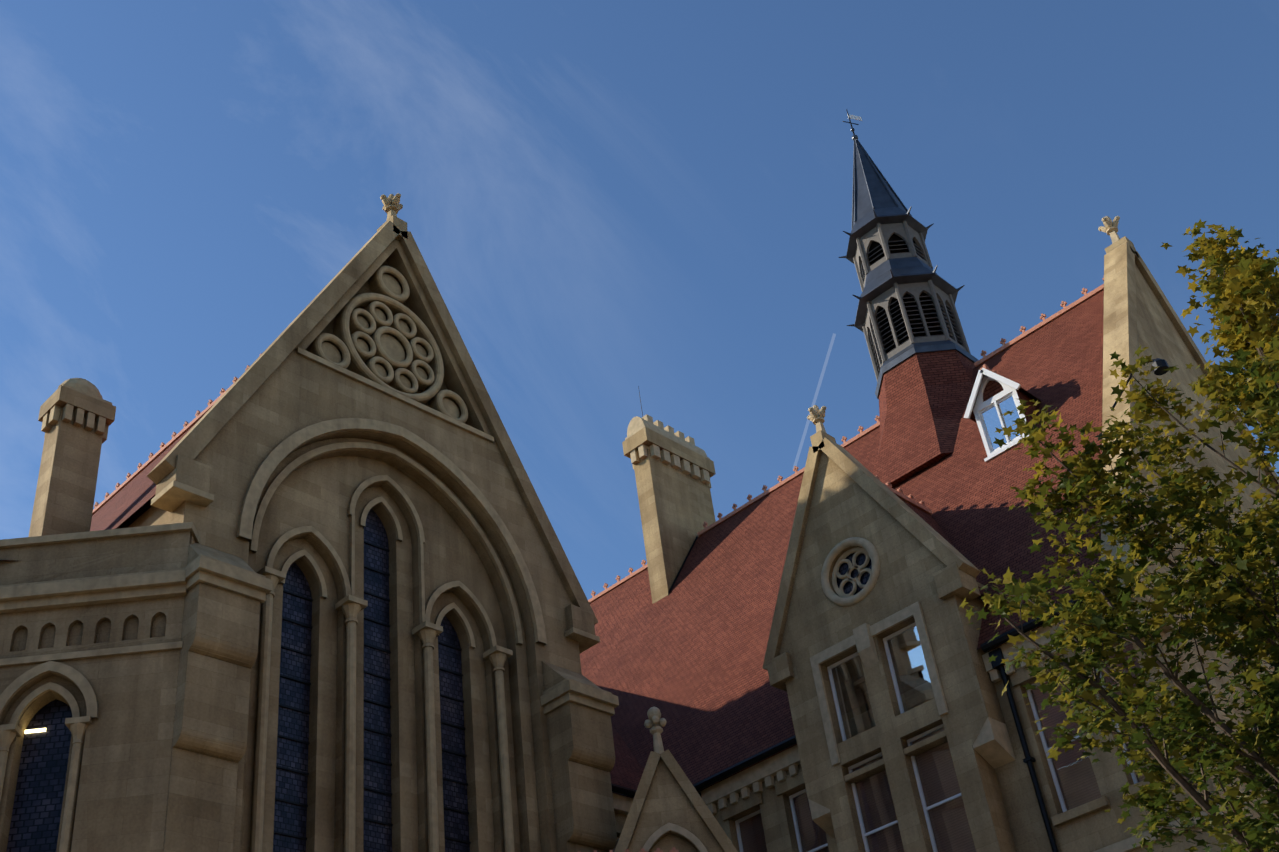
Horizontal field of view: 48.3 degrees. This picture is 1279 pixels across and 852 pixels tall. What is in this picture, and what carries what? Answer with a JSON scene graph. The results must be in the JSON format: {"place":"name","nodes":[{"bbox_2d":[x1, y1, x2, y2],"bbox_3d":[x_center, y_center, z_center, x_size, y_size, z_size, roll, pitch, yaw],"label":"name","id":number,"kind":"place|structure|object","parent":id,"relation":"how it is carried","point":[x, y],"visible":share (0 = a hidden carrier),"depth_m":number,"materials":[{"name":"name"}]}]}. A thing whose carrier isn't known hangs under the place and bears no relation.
{"place":"outdoors","nodes":[
{"label":"outdoors","id":0,"kind":"place"},
{"bbox_2d":[0,385,195,851],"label":"building wall","id":1,"kind":"structure","parent":0,"point":[122,796],"depth_m":24.14,"materials":[{"name":"beige stone"}]},
{"bbox_2d":[25,728,45,733],"bbox_3d":[-10.132,5.112,23.930,0.340,0.056,0.020,-5,-36,-4],"label":"ceiling light","id":2,"kind":"object","parent":1,"relation":"attached to","point":[36,730],"visible":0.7,"depth_m":23.92,"materials":[{"name":"white"}]},
{"bbox_2d":[0,378,199,851],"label":"trim","id":3,"kind":"structure","parent":1,"relation":"attached to","point":[22,597],"depth_m":24.82,"materials":[{"name":"beige stone"}]},
{"bbox_2d":[0,0,1278,599],"label":"sky","id":4,"kind":"structure","parent":0,"point":[603,200],"materials":[{"name":"blue"}]},
{"bbox_2d":[614,236,1278,851],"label":"wing","id":5,"kind":"structure","parent":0,"point":[844,494],"depth_m":29.33,"materials":[{"name":"beige stone"}]},
{"bbox_2d":[580,289,1103,798],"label":"wing roof tiles","id":6,"kind":"object","parent":5,"relation":"on","point":[686,655],"visible":0.21,"depth_m":36.49,"materials":[{"name":"red tile"}]},
{"bbox_2d":[588,278,1103,603],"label":"roof ridge tiles","id":7,"kind":"object","parent":6,"relation":"on","point":[910,499],"visible":0.42,"depth_m":42.94,"materials":[{"name":"red tile"}]},
{"bbox_2d":[837,552,871,594],"bbox_3d":[4.612,3.159,30.371,1.200,1.200,0.001,-35,-44,31],"label":"rose window glass","id":8,"kind":"object","parent":5,"relation":"in","point":[843,570],"visible":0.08,"depth_m":30.41,"materials":[{"name":"blue glass"}]},
{"bbox_2d":[617,368,1137,851],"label":"wing window frames","id":9,"kind":"structure","parent":5,"relation":"in","point":[1009,390],"depth_m":29.67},
{"bbox_2d":[613,644,1170,851],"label":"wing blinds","id":10,"kind":"object","parent":9,"relation":"attached to","point":[891,810],"depth_m":27.12,"materials":[{"name":"grey fabric"}]},
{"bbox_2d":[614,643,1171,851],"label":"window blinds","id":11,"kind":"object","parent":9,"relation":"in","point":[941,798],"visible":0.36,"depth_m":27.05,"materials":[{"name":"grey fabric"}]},
{"bbox_2d":[611,358,1168,851],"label":"wing gutters","id":12,"kind":"object","parent":5,"relation":"attached to","point":[789,742],"visible":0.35,"depth_m":27.37,"materials":[{"name":"black metal"}]},
{"bbox_2d":[612,216,1222,851],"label":"stone trim","id":13,"kind":"structure","parent":5,"relation":"attached to","point":[992,746],"depth_m":29.84,"materials":[{"name":"beige stone"}]},
{"bbox_2d":[872,350,974,487],"bbox_3d":[8.784,0.530,40.850,6.098,4.700,6.098,-35,-44,31],"label":"spire base","id":14,"kind":"object","parent":5,"relation":"on","point":[923,398],"visible":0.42,"depth_m":39.61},
{"bbox_2d":[838,128,977,398],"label":"spire roof","id":15,"kind":"structure","parent":14,"relation":"on","point":[875,199],"depth_m":44.53,"materials":[{"name":"grey metal"}]},
{"bbox_2d":[843,109,858,134],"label":"weather vane","id":16,"kind":"object","parent":15,"relation":"attached to","point":[850,122],"visible":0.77,"depth_m":48.88,"materials":[{"name":"grey metal"}]},
{"bbox_2d":[847,114,861,120],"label":"weather vane flag","id":17,"kind":"object","parent":16,"relation":"attached to","point":[859,118],"visible":1,"depth_m":49.19,"materials":[{"name":"grey metal"}]},
{"bbox_2d":[868,234,948,352],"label":"louver openings","id":18,"kind":"object","parent":14,"relation":"on","point":[893,237],"visible":0.15,"depth_m":42.61,"materials":[{"name":"black"}]},
{"bbox_2d":[853,221,970,381],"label":"fleche frames","id":19,"kind":"structure","parent":18,"relation":"attached to","point":[881,234],"depth_m":43.05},
{"bbox_2d":[861,240,962,371],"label":"louvers","id":20,"kind":"object","parent":18,"relation":"in","point":[920,253],"visible":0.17,"depth_m":42.59,"materials":[{"name":"grey wood"}]},
{"bbox_2d":[959,219,1278,851],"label":"maple tree","id":21,"kind":"object","parent":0,"point":[1250,390],"depth_m":14.06,"materials":[{"name":"green plant"}]},
{"label":"paving","id":22,"kind":"structure","parent":0,"visible":0},
{"bbox_2d":[127,215,616,851],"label":"gable wall","id":23,"kind":"structure","parent":22,"relation":"on","point":[271,399],"depth_m":29.49,"materials":[{"name":"beige stone"}]},
{"bbox_2d":[90,422,196,530],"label":"hall roof tiles","id":24,"kind":"object","parent":23,"relation":"on","point":[128,504],"depth_m":35.59,"materials":[{"name":"red tile"}]},
{"bbox_2d":[92,353,261,515],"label":"roof ridge tiles","id":25,"kind":"object","parent":24,"relation":"on","point":[199,415],"visible":0.38,"depth_m":40.92,"materials":[{"name":"red tile"}]},
{"bbox_2d":[273,509,469,851],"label":"lancet window glass","id":26,"kind":"object","parent":23,"relation":"in","point":[292,818],"visible":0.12,"depth_m":28.43,"materials":[{"name":"blue glass"}]},
{"bbox_2d":[274,541,470,851],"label":"window bars","id":27,"kind":"object","parent":26,"relation":"attached to","point":[365,728],"visible":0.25,"depth_m":28.40,"materials":[{"name":"black metal"}]},
{"bbox_2d":[305,260,447,406],"bbox_3d":[-6.042,-2.382,34.012,0.001,4.850,5.256,-35,-44,31],"label":"tracery recess panel","id":28,"kind":"object","parent":23,"relation":"attached to","point":[329,327],"depth_m":33.92,"materials":[{"name":"brown stone"}]},
{"bbox_2d":[151,193,618,851],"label":"stone trim","id":29,"kind":"structure","parent":23,"relation":"attached to","point":[385,341],"depth_m":30.70,"materials":[{"name":"beige stone"}]},
{"bbox_2d":[614,749,737,851],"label":"gable wall","id":30,"kind":"structure","parent":22,"relation":"on","point":[666,792],"depth_m":28.55,"materials":[{"name":"beige stone"}]},
{"bbox_2d":[578,847,678,851],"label":"porch cresting","id":31,"kind":"object","parent":30,"relation":"attached to","point":[659,850],"visible":1,"depth_m":27.43,"materials":[{"name":"metal"}]},
{"bbox_2d":[643,707,707,851],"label":"stone trim","id":32,"kind":"structure","parent":30,"relation":"attached to","point":[654,721],"depth_m":28.41,"materials":[{"name":"beige stone"}]}
]}

